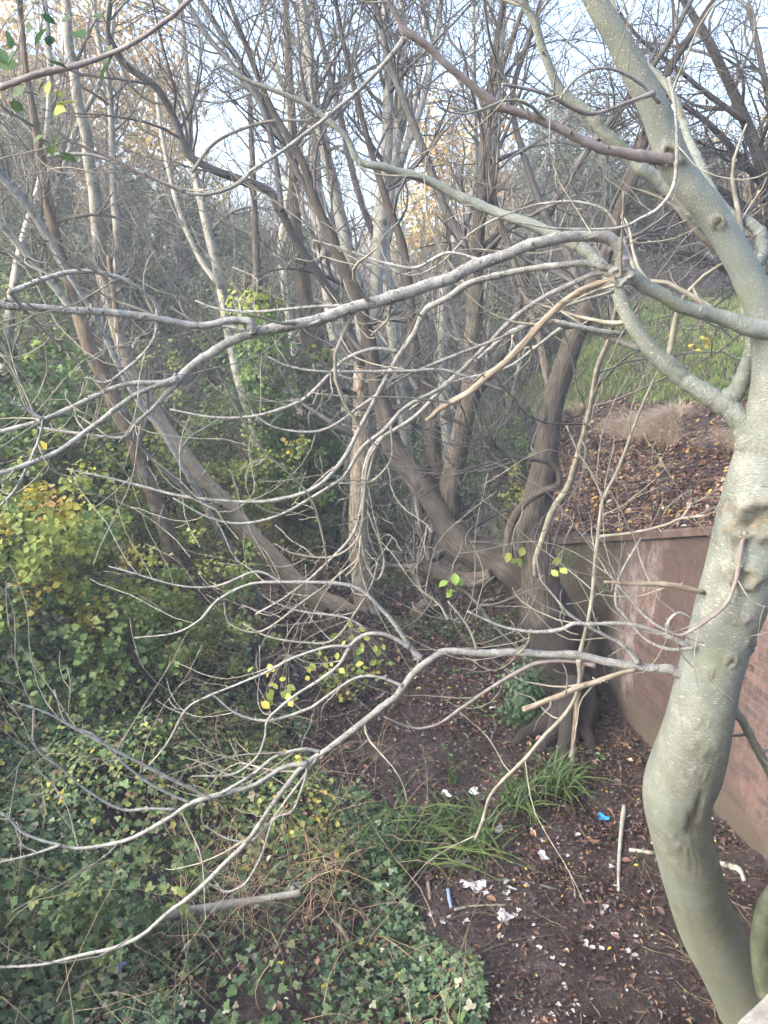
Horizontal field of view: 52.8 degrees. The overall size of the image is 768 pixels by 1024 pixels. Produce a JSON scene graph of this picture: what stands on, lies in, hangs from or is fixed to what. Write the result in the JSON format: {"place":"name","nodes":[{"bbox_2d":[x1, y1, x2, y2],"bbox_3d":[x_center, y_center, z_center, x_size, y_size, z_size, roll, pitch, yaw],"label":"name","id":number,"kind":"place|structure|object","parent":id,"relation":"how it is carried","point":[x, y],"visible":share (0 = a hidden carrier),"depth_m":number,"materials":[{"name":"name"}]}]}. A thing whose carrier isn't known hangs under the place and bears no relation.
{"place":"outdoors","nodes":[
{"label":"outdoors","id":0,"kind":"place"},
{"bbox_2d":[0,235,481,1023],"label":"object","id":1,"kind":"object","parent":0,"point":[314,967],"depth_m":5.85,"materials":[{"name":"plant"}]},
{"bbox_2d":[117,889,300,927],"bbox_3d":[-1.233,2.792,5.527,1.304,0.320,0.177,-7,16,-25],"label":"fallen pole","id":2,"kind":"object","parent":1,"relation":"on","point":[207,907],"visible":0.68,"depth_m":5.63,"materials":[{"name":"grey wood"}]},
{"bbox_2d":[0,254,767,1023],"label":"ground","id":3,"kind":"structure","parent":0,"point":[540,980],"depth_m":6.70,"materials":[{"name":"soil"}]},
{"bbox_2d":[0,240,70,459],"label":"leafy shrub","id":4,"kind":"object","parent":3,"relation":"on","point":[21,335],"visible":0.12,"depth_m":12.01,"materials":[{"name":"green plant"}]},
{"bbox_2d":[0,210,96,372],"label":"bare tree","id":5,"kind":"object","parent":3,"relation":"on","point":[45,281],"visible":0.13,"depth_m":15.62,"materials":[{"name":"grey plant"}]},
{"bbox_2d":[0,282,101,499],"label":"leafy shrub","id":6,"kind":"object","parent":3,"relation":"on","point":[8,375],"visible":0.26,"depth_m":10.30,"materials":[{"name":"green plant"}]},
{"bbox_2d":[0,17,117,311],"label":"tree","id":7,"kind":"object","parent":3,"relation":"on","point":[67,198],"visible":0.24,"depth_m":19.10,"materials":[{"name":"green plant"}]},
{"bbox_2d":[0,327,128,582],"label":"leafy shrub","id":8,"kind":"object","parent":3,"relation":"on","point":[68,365],"visible":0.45,"depth_m":9.25,"materials":[{"name":"green plant"}]},
{"bbox_2d":[0,0,128,251],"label":"autumn tree","id":9,"kind":"object","parent":3,"relation":"on","point":[14,26],"visible":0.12,"depth_m":26.85,"materials":[{"name":"brown plant"}]},
{"bbox_2d":[0,459,169,698],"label":"leafy shrub","id":10,"kind":"object","parent":3,"relation":"on","point":[36,561],"visible":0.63,"depth_m":7.33,"materials":[{"name":"green plant"}]},
{"bbox_2d":[0,179,172,384],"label":"evergreen tree","id":11,"kind":"object","parent":3,"relation":"on","point":[62,228],"visible":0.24,"depth_m":16.43,"materials":[{"name":"green plant"}]},
{"bbox_2d":[0,586,189,756],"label":"leafy shrub","id":12,"kind":"object","parent":3,"relation":"on","point":[76,638],"visible":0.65,"depth_m":7.11,"materials":[{"name":"green plant"}]},
{"bbox_2d":[10,152,182,351],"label":"bare tree","id":13,"kind":"object","parent":3,"relation":"on","point":[106,247],"visible":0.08,"depth_m":21.03,"materials":[{"name":"grey plant"}]},
{"bbox_2d":[0,0,194,495],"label":"edge birch","id":14,"kind":"object","parent":3,"relation":"on","point":[16,273],"visible":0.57,"depth_m":9.77,"materials":[{"name":"grey plant"}]},
{"bbox_2d":[0,0,206,609],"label":"peeling brown tree","id":15,"kind":"object","parent":3,"relation":"on","point":[144,474],"visible":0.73,"depth_m":8.74,"materials":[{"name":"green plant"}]},
{"bbox_2d":[0,829,219,1022],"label":"leafy shrub","id":16,"kind":"object","parent":3,"relation":"on","point":[69,919],"visible":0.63,"depth_m":5.05,"materials":[{"name":"green plant"}]},
{"bbox_2d":[0,0,268,273],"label":"autumn tree","id":17,"kind":"object","parent":3,"relation":"on","point":[101,145],"visible":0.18,"depth_m":29.66,"materials":[{"name":"orange plant"}]},
{"bbox_2d":[19,317,254,507],"bbox_3d":[-4.135,-1.488,12.759,3.980,3.562,3.148,0,15,0],"label":"leafy shrub","id":18,"kind":"object","parent":3,"relation":"on","point":[132,403],"visible":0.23,"depth_m":12.73,"materials":[{"name":"green plant"}]},
{"bbox_2d":[0,75,280,634],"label":"slanting sapling","id":19,"kind":"object","parent":3,"relation":"on","point":[29,209],"visible":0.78,"depth_m":8.20,"materials":[{"name":"grey plant"}]},
{"bbox_2d":[41,106,256,419],"bbox_3d":[-4.986,-5.636,18.396,4.777,6.999,2.986,-11,18,-36],"label":"bare tree","id":20,"kind":"object","parent":3,"relation":"on","point":[180,249],"visible":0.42,"depth_m":18.32,"materials":[{"name":"brown plant"}]},
{"bbox_2d":[57,426,253,581],"bbox_3d":[-3.333,-0.069,10.925,2.499,2.302,2.270,-8,17,-28],"label":"leafy shrub","id":21,"kind":"object","parent":3,"relation":"on","point":[133,500],"visible":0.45,"depth_m":10.61,"materials":[{"name":"green plant"}]},
{"bbox_2d":[69,274,241,456],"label":"bare tree","id":22,"kind":"object","parent":3,"relation":"on","point":[165,364],"visible":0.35,"depth_m":15.20,"materials":[{"name":"brown plant"}]},
{"bbox_2d":[51,528,281,702],"bbox_3d":[-2.444,1.133,8.564,2.346,1.999,2.294,-9,17,-30],"label":"leafy shrub","id":23,"kind":"object","parent":3,"relation":"on","point":[144,613],"visible":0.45,"depth_m":8.38,"materials":[{"name":"green plant"}]},
{"bbox_2d":[0,212,348,889],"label":"undergrowth leaves","id":24,"kind":"object","parent":3,"relation":"on","point":[137,802],"visible":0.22,"depth_m":6.79,"materials":[{"name":"green plant"}]},
{"bbox_2d":[3,0,357,612],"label":"leaning pale tree","id":25,"kind":"object","parent":3,"relation":"on","point":[195,468],"visible":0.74,"depth_m":9.54,"materials":[{"name":"beige plant"}]},
{"bbox_2d":[86,128,283,362],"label":"evergreen tree","id":26,"kind":"object","parent":3,"relation":"on","point":[190,213],"visible":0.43,"depth_m":21.59,"materials":[{"name":"green plant"}]},
{"bbox_2d":[80,0,304,486],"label":"slender pale birch","id":27,"kind":"object","parent":3,"relation":"on","point":[208,237],"visible":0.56,"depth_m":13.33,"materials":[{"name":"grey plant"}]},
{"bbox_2d":[121,317,343,494],"bbox_3d":[-2.967,-1.814,15.228,4.211,3.911,3.281,-9,17,-31],"label":"leafy shrub","id":28,"kind":"object","parent":3,"relation":"on","point":[230,455],"visible":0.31,"depth_m":15.21,"materials":[{"name":"green plant"}]},
{"bbox_2d":[132,11,338,573],"bbox_3d":[-2.080,-3.161,12.862,2.513,9.217,2.897,12,19,38],"label":"ivy clad tree","id":29,"kind":"object","parent":3,"relation":"on","point":[274,436],"visible":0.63,"depth_m":12.78,"materials":[{"name":"green plant"}]},
{"bbox_2d":[125,217,355,436],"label":"evergreen tree","id":30,"kind":"object","parent":3,"relation":"on","point":[208,291],"visible":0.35,"depth_m":18.38,"materials":[{"name":"green plant"}]},
{"bbox_2d":[0,610,486,1023],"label":"ivy leaves","id":31,"kind":"object","parent":3,"relation":"on","point":[232,991],"visible":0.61,"depth_m":5.71,"materials":[{"name":"green plant"}]},
{"bbox_2d":[0,214,490,1023],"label":"bramble leaves","id":32,"kind":"object","parent":3,"relation":"on","point":[46,1006],"visible":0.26,"depth_m":5.68,"materials":[{"name":"green plant"}]},
{"bbox_2d":[115,463,377,653],"bbox_3d":[-2.121,0.476,11.307,4.335,2.543,3.914,0,15,0],"label":"scrub","id":33,"kind":"object","parent":3,"relation":"on","point":[263,592],"visible":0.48,"depth_m":11.02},
{"bbox_2d":[149,174,344,353],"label":"evergreen tree","id":34,"kind":"object","parent":3,"relation":"on","point":[248,284],"visible":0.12,"depth_m":25.09,"materials":[{"name":"grey plant"}]},
{"bbox_2d":[197,340,308,471],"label":"evergreen tree","id":35,"kind":"object","parent":3,"relation":"on","point":[290,374],"visible":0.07,"depth_m":16.95,"materials":[{"name":"green plant"}]},
{"bbox_2d":[0,416,508,1023],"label":"dead stems","id":36,"kind":"object","parent":3,"relation":"on","point":[232,818],"visible":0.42,"depth_m":6.07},
{"bbox_2d":[0,0,514,615],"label":"forked grey tree","id":37,"kind":"object","parent":3,"relation":"on","point":[340,216],"visible":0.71,"depth_m":10.38,"materials":[{"name":"beige plant"}]},
{"bbox_2d":[0,333,541,1023],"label":"bramble canes","id":38,"kind":"object","parent":3,"relation":"on","point":[174,897],"visible":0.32,"depth_m":5.74,"materials":[{"name":"plant"}]},
{"bbox_2d":[223,503,330,564],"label":"leafy shrub","id":39,"kind":"object","parent":3,"relation":"on","point":[307,513],"visible":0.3,"depth_m":13.22,"materials":[{"name":"green plant"}]},
{"bbox_2d":[196,400,370,574],"bbox_3d":[-1.900,-0.373,12.894,3.482,2.936,2.245,0,15,0],"label":"leafy shrub","id":40,"kind":"object","parent":3,"relation":"on","point":[276,492],"visible":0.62,"depth_m":12.68,"materials":[{"name":"green plant"}]},
{"bbox_2d":[238,0,335,465],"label":"pale birch","id":41,"kind":"object","parent":3,"relation":"on","point":[282,231],"visible":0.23,"depth_m":16.29,"materials":[{"name":"grey plant"}]},
{"bbox_2d":[211,0,368,539],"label":"pale birch","id":42,"kind":"object","parent":3,"relation":"on","point":[336,328],"visible":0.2,"depth_m":14.18,"materials":[{"name":"grey plant"}]},
{"bbox_2d":[258,147,349,336],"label":"bare tree","id":43,"kind":"object","parent":3,"relation":"on","point":[310,237],"visible":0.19,"depth_m":21.19,"materials":[{"name":"brown plant"}]},
{"bbox_2d":[218,0,416,569],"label":"ivy clad tree","id":44,"kind":"object","parent":3,"relation":"on","point":[328,441],"visible":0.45,"depth_m":13.21,"materials":[{"name":"green plant"}]},
{"bbox_2d":[265,279,404,433],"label":"evergreen tree","id":45,"kind":"object","parent":3,"relation":"on","point":[325,324],"visible":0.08,"depth_m":21.15,"materials":[{"name":"green plant"}]},
{"bbox_2d":[316,656,388,712],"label":"leafy shrub","id":46,"kind":"object","parent":3,"relation":"on","point":[342,675],"visible":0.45,"depth_m":9.08,"materials":[{"name":"yellow plant"}]},
{"bbox_2d":[222,135,490,460],"bbox_3d":[-0.400,-4.713,18.550,6.272,8.562,2.976,3,15,12],"label":"bare tree","id":47,"kind":"object","parent":3,"relation":"on","point":[383,339],"visible":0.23,"depth_m":18.04,"materials":[{"name":"brown plant"}]},
{"bbox_2d":[295,434,423,560],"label":"leafy shrub","id":48,"kind":"object","parent":3,"relation":"on","point":[382,514],"visible":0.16,"depth_m":14.41,"materials":[{"name":"green plant"}]},
{"bbox_2d":[325,807,417,890],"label":"leafy shrub","id":49,"kind":"object","parent":3,"relation":"on","point":[376,840],"visible":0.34,"depth_m":6.41,"materials":[{"name":"green plant"}]},
{"bbox_2d":[0,0,767,1023],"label":"grey barked tree","id":50,"kind":"object","parent":3,"relation":"on","point":[686,768],"visible":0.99,"depth_m":3.08,"materials":[{"name":"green plant"}]},
{"bbox_2d":[0,99,767,376],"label":"wood","id":51,"kind":"object","parent":3,"relation":"on","point":[363,246],"visible":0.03,"depth_m":36.40,"materials":[{"name":"brown plant"}]},
{"bbox_2d":[3,216,767,563],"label":"scrub","id":52,"kind":"object","parent":3,"relation":"on","point":[561,336],"visible":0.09,"depth_m":16.94,"materials":[{"name":"green plant"}]},
{"bbox_2d":[321,2,466,406],"bbox_3d":[0.386,-8.444,23.550,4.784,12.428,7.813,0,15,0],"label":"bare tree","id":53,"kind":"object","parent":3,"relation":"on","point":[401,213],"visible":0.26,"depth_m":22.20,"materials":[{"name":"brown plant"}]},
{"bbox_2d":[299,107,513,464],"bbox_3d":[0.794,-5.511,20.332,6.134,8.988,3.834,0,15,0],"label":"bare tree","id":54,"kind":"object","parent":3,"relation":"on","point":[345,172],"visible":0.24,"depth_m":19.94,"materials":[{"name":"brown plant"}]},
{"bbox_2d":[310,804,505,906],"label":"grass tuft","id":55,"kind":"object","parent":3,"relation":"on","point":[422,853],"visible":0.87,"depth_m":6.50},
{"bbox_2d":[330,0,488,530],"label":"pale birch","id":56,"kind":"object","parent":3,"relation":"on","point":[392,329],"visible":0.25,"depth_m":14.74,"materials":[{"name":"grey plant"}]},
{"bbox_2d":[409,594,440,619],"bbox_3d":[0.661,1.456,11.933,0.275,0.304,0.656,10,18,33],"label":"log","id":57,"kind":"object","parent":3,"relation":"on","point":[419,604],"visible":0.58,"depth_m":11.72,"materials":[{"name":"brown plant"}]},
{"bbox_2d":[373,318,486,475],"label":"evergreen tree","id":58,"kind":"object","parent":3,"relation":"on","point":[393,400],"visible":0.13,"depth_m":19.11,"materials":[{"name":"green plant"}]},
{"bbox_2d":[369,432,508,542],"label":"leafy shrub","id":59,"kind":"object","parent":3,"relation":"on","point":[465,491],"visible":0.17,"depth_m":15.48,"materials":[{"name":"green plant"}]},
{"bbox_2d":[379,259,501,392],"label":"evergreen tree","id":60,"kind":"object","parent":3,"relation":"on","point":[451,325],"visible":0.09,"depth_m":24.78,"materials":[{"name":"green plant"}]},
{"bbox_2d":[404,782,480,835],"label":"grass tuft","id":61,"kind":"object","parent":3,"relation":"on","point":[455,818],"visible":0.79,"depth_m":7.00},
{"bbox_2d":[342,763,548,878],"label":"grass tuft","id":62,"kind":"object","parent":3,"relation":"on","point":[407,816],"visible":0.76,"depth_m":6.82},
{"bbox_2d":[291,604,605,759],"bbox_3d":[0.541,1.997,9.853,3.554,0.346,4.028,0,15,0],"label":"ground ivy","id":63,"kind":"object","parent":3,"relation":"on","point":[477,704],"visible":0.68,"depth_m":10.89,"materials":[{"name":"green plant"}]},
{"bbox_2d":[439,755,460,786],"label":"grass tuft","id":64,"kind":"object","parent":3,"relation":"on","point":[451,778],"visible":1,"depth_m":7.53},
{"bbox_2d":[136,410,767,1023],"bbox_3d":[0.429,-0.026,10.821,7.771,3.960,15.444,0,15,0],"label":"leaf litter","id":65,"kind":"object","parent":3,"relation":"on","point":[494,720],"visible":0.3,"depth_m":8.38,"materials":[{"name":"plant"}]},
{"bbox_2d":[348,464,556,591],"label":"rough grass","id":66,"kind":"structure","parent":3,"relation":"on","point":[404,577],"depth_m":13.94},
{"bbox_2d":[371,67,544,359],"bbox_3d":[2.300,-9.200,26.174,6.368,11.376,5.072,5,16,19],"label":"bare tree","id":67,"kind":"object","parent":3,"relation":"on","point":[400,280],"visible":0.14,"depth_m":26.68,"materials":[{"name":"brown plant"}]},
{"bbox_2d":[460,879,485,892],"bbox_3d":[0.722,3.016,6.242,0.214,0.048,0.157,0,15,0],"label":"paper scrap","id":68,"kind":"object","parent":3,"relation":"on","point":[478,883],"visible":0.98,"depth_m":6.26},
{"bbox_2d":[405,784,545,891],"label":"grass tuft","id":69,"kind":"object","parent":3,"relation":"on","point":[481,835],"visible":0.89,"depth_m":6.71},
{"bbox_2d":[371,470,580,628],"bbox_3d":[1.794,0.179,13.205,4.453,2.702,4.501,0,15,0],"label":"scrub","id":70,"kind":"object","parent":3,"relation":"on","point":[498,540],"visible":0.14,"depth_m":13.43,"materials":[{"name":"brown plant"}]},
{"bbox_2d":[409,379,543,499],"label":"leafy shrub","id":71,"kind":"object","parent":3,"relation":"on","point":[506,431],"visible":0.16,"depth_m":18.56,"materials":[{"name":"green plant"}]},
{"bbox_2d":[361,63,603,355],"bbox_3d":[4.192,-13.244,34.983,11.473,12.434,8.863,5,16,20],"label":"autumn tree","id":72,"kind":"object","parent":3,"relation":"on","point":[416,197],"visible":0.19,"depth_m":34.34,"materials":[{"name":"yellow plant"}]},
{"bbox_2d":[199,0,767,764],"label":"leaning willow","id":73,"kind":"object","parent":3,"relation":"on","point":[435,486],"visible":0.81,"depth_m":8.34,"materials":[{"name":"brown plant"}]},
{"bbox_2d":[202,552,767,1023],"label":"fallen twigs","id":74,"kind":"object","parent":3,"relation":"on","point":[502,808],"depth_m":6.44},
{"bbox_2d":[408,0,576,464],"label":"pale birch","id":75,"kind":"object","parent":3,"relation":"on","point":[451,246],"visible":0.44,"depth_m":15.53,"materials":[{"name":"grey plant"}]},
{"bbox_2d":[419,289,608,515],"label":"bare tree","id":76,"kind":"object","parent":3,"relation":"on","point":[497,417],"visible":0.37,"depth_m":16.81,"materials":[{"name":"brown plant"}]},
{"bbox_2d":[410,48,618,442],"bbox_3d":[3.283,-6.346,20.229,4.109,9.632,6.574,-9,17,-31],"label":"bare tree","id":77,"kind":"object","parent":3,"relation":"on","point":[519,338],"visible":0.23,"depth_m":19.44,"materials":[{"name":"brown plant"}]},
{"bbox_2d":[466,408,570,508],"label":"leafy shrub","id":78,"kind":"object","parent":3,"relation":"on","point":[524,453],"visible":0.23,"depth_m":16.39,"materials":[{"name":"green plant"}]},
{"bbox_2d":[480,878,557,890],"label":"fallen branch","id":79,"kind":"object","parent":3,"relation":"on","point":[547,886],"visible":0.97,"depth_m":6.25,"materials":[{"name":"wood"}]},
{"bbox_2d":[458,760,581,833],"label":"grass tuft","id":80,"kind":"object","parent":3,"relation":"on","point":[523,792],"visible":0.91,"depth_m":7.19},
{"bbox_2d":[448,215,599,409],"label":"evergreen tree","id":81,"kind":"object","parent":3,"relation":"on","point":[499,311],"visible":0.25,"depth_m":21.43,"materials":[{"name":"green plant"}]},
{"bbox_2d":[493,452,558,546],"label":"leafy shrub","id":82,"kind":"object","parent":3,"relation":"on","point":[515,487],"visible":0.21,"depth_m":13.96,"materials":[{"name":"green plant"}]},
{"bbox_2d":[444,0,622,291],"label":"bare tree","id":83,"kind":"object","parent":3,"relation":"on","point":[546,190],"visible":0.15,"depth_m":24.30,"materials":[{"name":"brown plant"}]},
{"bbox_2d":[440,51,638,276],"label":"evergreen tree","id":84,"kind":"object","parent":3,"relation":"on","point":[555,118],"visible":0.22,"depth_m":29.97,"materials":[{"name":"grey plant"}]},
{"bbox_2d":[416,0,663,352],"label":"bare tree","id":85,"kind":"object","parent":3,"relation":"on","point":[501,192],"visible":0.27,"depth_m":22.40,"materials":[{"name":"brown plant"}]},
{"bbox_2d":[501,739,628,810],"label":"grass tuft","id":86,"kind":"object","parent":3,"relation":"on","point":[563,781],"visible":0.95,"depth_m":7.48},
{"bbox_2d":[569,617,599,775],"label":"thin stem","id":87,"kind":"object","parent":3,"relation":"on","point":[589,636],"visible":0.53,"depth_m":8.33,"materials":[{"name":"brown plant"}]},
{"bbox_2d":[514,96,679,307],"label":"evergreen tree","id":88,"kind":"object","parent":3,"relation":"on","point":[593,184],"visible":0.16,"depth_m":22.18,"materials":[{"name":"grey plant"}]},
{"bbox_2d":[561,161,675,310],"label":"bare tree","id":89,"kind":"object","parent":3,"relation":"on","point":[602,226],"visible":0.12,"depth_m":21.90,"materials":[{"name":"brown plant"}]},
{"bbox_2d":[493,301,744,533],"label":"fallen twigs","id":90,"kind":"object","parent":3,"relation":"on","point":[642,450],"visible":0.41,"depth_m":11.85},
{"bbox_2d":[524,0,718,287],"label":"bare tree","id":91,"kind":"object","parent":3,"relation":"on","point":[612,77],"visible":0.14,"depth_m":23.77,"materials":[{"name":"brown plant"}]},
{"bbox_2d":[617,804,626,891],"bbox_3d":[2.063,2.912,6.747,0.048,0.064,1.166,5,16,19],"label":"peeled stick","id":92,"kind":"object","parent":3,"relation":"on","point":[622,824],"visible":1,"depth_m":6.78,"materials":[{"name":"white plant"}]},
{"bbox_2d":[502,389,746,533],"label":"bank leaf litter","id":93,"kind":"object","parent":3,"relation":"on","point":[644,504],"visible":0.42,"depth_m":10.68,"materials":[{"name":"plant"}]},
{"bbox_2d":[507,286,749,412],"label":"bank grass","id":94,"kind":"structure","parent":3,"relation":"on","point":[712,359],"depth_m":16.96,"materials":[{"name":"plant"}]},
{"bbox_2d":[513,0,767,373],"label":"dark twiggy tree","id":95,"kind":"object","parent":3,"relation":"on","point":[753,142],"visible":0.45,"depth_m":9.17,"materials":[{"name":"brown plant"}]},
{"bbox_2d":[565,397,746,452],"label":"dry grass","id":96,"kind":"structure","parent":3,"relation":"on","point":[661,424],"depth_m":11.89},
{"bbox_2d":[551,526,767,860],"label":"brick wall","id":97,"kind":"structure","parent":3,"relation":"on","point":[679,555],"depth_m":8.04,"materials":[{"name":"brick"}]},
{"bbox_2d":[603,112,745,281],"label":"evergreen tree","id":98,"kind":"object","parent":3,"relation":"on","point":[640,253],"visible":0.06,"depth_m":24.12,"materials":[{"name":"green plant"}]},
{"bbox_2d":[596,84,766,296],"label":"bare tree","id":99,"kind":"object","parent":3,"relation":"on","point":[691,283],"visible":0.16,"depth_m":21.19,"materials":[{"name":"brown plant"}]},
{"bbox_2d":[644,117,758,279],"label":"autumn tree","id":100,"kind":"object","parent":3,"relation":"on","point":[720,184],"visible":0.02,"depth_m":24.76,"materials":[{"name":"brown plant"}]},
{"bbox_2d":[678,0,767,281],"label":"bare tree","id":101,"kind":"object","parent":3,"relation":"on","point":[719,161],"visible":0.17,"depth_m":23.58,"materials":[{"name":"brown plant"}]},
{"bbox_2d":[694,60,765,252],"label":"bare tree","id":102,"kind":"object","parent":3,"relation":"on","point":[723,124],"visible":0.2,"depth_m":24.31,"materials":[{"name":"plant"}]},
{"bbox_2d":[724,81,767,245],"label":"autumn tree","id":103,"kind":"object","parent":3,"relation":"on","point":[746,195],"visible":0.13,"depth_m":22.01,"materials":[{"name":"brown plant"}]},
{"bbox_2d":[738,994,767,1023],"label":"parapet","id":104,"kind":"structure","parent":3,"relation":"on","point":[757,1013],"depth_m":1.20,"materials":[{"name":"concrete"}]},
{"bbox_2d":[750,885,767,1001],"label":"mossy stem","id":105,"kind":"object","parent":3,"relation":"on","point":[759,944],"visible":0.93,"depth_m":3.96,"materials":[{"name":"green plant"}]},
{"bbox_2d":[0,0,767,288],"label":"sky","id":106,"kind":"structure","parent":0,"point":[220,129],"materials":[{"name":"white"}]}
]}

